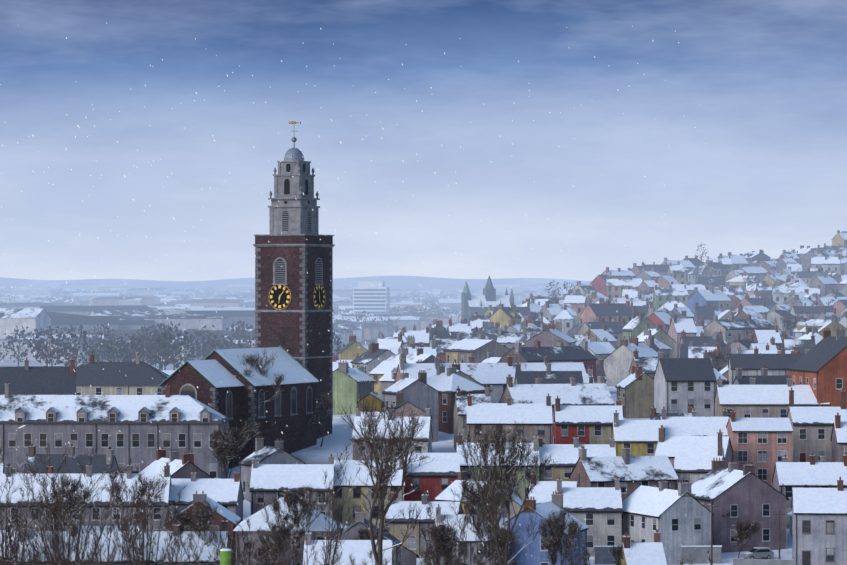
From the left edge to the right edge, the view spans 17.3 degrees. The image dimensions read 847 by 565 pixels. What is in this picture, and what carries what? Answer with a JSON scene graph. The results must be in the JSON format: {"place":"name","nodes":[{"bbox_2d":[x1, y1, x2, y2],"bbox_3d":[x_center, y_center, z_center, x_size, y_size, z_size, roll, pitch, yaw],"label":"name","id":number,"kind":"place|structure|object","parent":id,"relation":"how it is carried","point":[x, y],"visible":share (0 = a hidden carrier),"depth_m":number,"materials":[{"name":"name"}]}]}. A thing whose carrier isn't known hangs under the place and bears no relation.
{"place":"outdoors","nodes":[
{"label":"outdoors","id":0,"kind":"place"},
{"bbox_2d":[0,25,728,564],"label":"falling snow cloud","id":1,"kind":"structure","parent":0,"point":[266,305],"depth_m":47.47,"materials":[{"name":"white snow"}]},
{"bbox_2d":[0,259,792,564],"bbox_3d":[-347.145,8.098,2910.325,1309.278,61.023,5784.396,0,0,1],"label":"snowy terrain","id":2,"kind":"structure","parent":0,"point":[333,444],"depth_m":5176.91,"materials":[{"name":"white snow"}]},
{"bbox_2d":[220,549,230,564],"bbox_3d":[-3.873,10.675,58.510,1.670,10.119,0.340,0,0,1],"label":"bollard","id":3,"kind":"object","parent":2,"relation":"on","point":[225,556],"visible":1,"depth_m":58.43,"materials":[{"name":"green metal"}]},
{"bbox_2d":[158,121,334,468],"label":"church","id":4,"kind":"structure","parent":2,"relation":"on","point":[291,317],"depth_m":443.66,"materials":[{"name":"brown brick"}]},
{"bbox_2d":[0,284,562,360],"bbox_3d":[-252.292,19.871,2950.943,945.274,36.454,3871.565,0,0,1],"label":"distant city buildings","id":5,"kind":"structure","parent":2,"relation":"on","point":[134,314],"depth_m":1658.45,"materials":[{"name":"paint"}]},
{"bbox_2d":[0,314,802,564],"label":"bare trees","id":6,"kind":"object","parent":2,"relation":"on","point":[498,538],"visible":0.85,"depth_m":315.45,"materials":[{"name":"brown plant"}]},
{"bbox_2d":[0,244,836,424],"bbox_3d":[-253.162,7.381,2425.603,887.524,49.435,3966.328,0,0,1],"label":"distant trees","id":7,"kind":"object","parent":2,"relation":"on","point":[159,345],"visible":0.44,"depth_m":862.66,"materials":[{"name":"grey plant"}]},
{"bbox_2d":[0,230,846,564],"bbox_3d":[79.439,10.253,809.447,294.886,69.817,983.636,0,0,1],"label":"town houses","id":8,"kind":"structure","parent":2,"relation":"on","point":[764,412],"depth_m":411.81,"materials":[{"name":"paint"}]},
{"bbox_2d":[353,275,513,318],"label":"distant buildings","id":9,"kind":"structure","parent":2,"relation":"on","point":[367,296],"depth_m":1890.56,"materials":[{"name":"concrete"}]},
{"bbox_2d":[404,416,784,564],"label":"utility poles","id":10,"kind":"object","parent":2,"relation":"on","point":[711,506],"visible":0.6,"depth_m":349.35,"materials":[{"name":"brown wood"}]},
{"bbox_2d":[594,545,793,564],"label":"yard wall","id":11,"kind":"structure","parent":2,"relation":"on","point":[696,554],"depth_m":359.56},
{"bbox_2d":[741,547,773,558],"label":"parked hatchback","id":12,"kind":"object","parent":2,"relation":"on","point":[760,552],"visible":0.92,"depth_m":362.43,"materials":[{"name":"silver metal"}]},
{"bbox_2d":[0,0,846,280],"label":"sky","id":13,"kind":"structure","parent":0,"point":[761,83],"materials":[{"name":"blue"}]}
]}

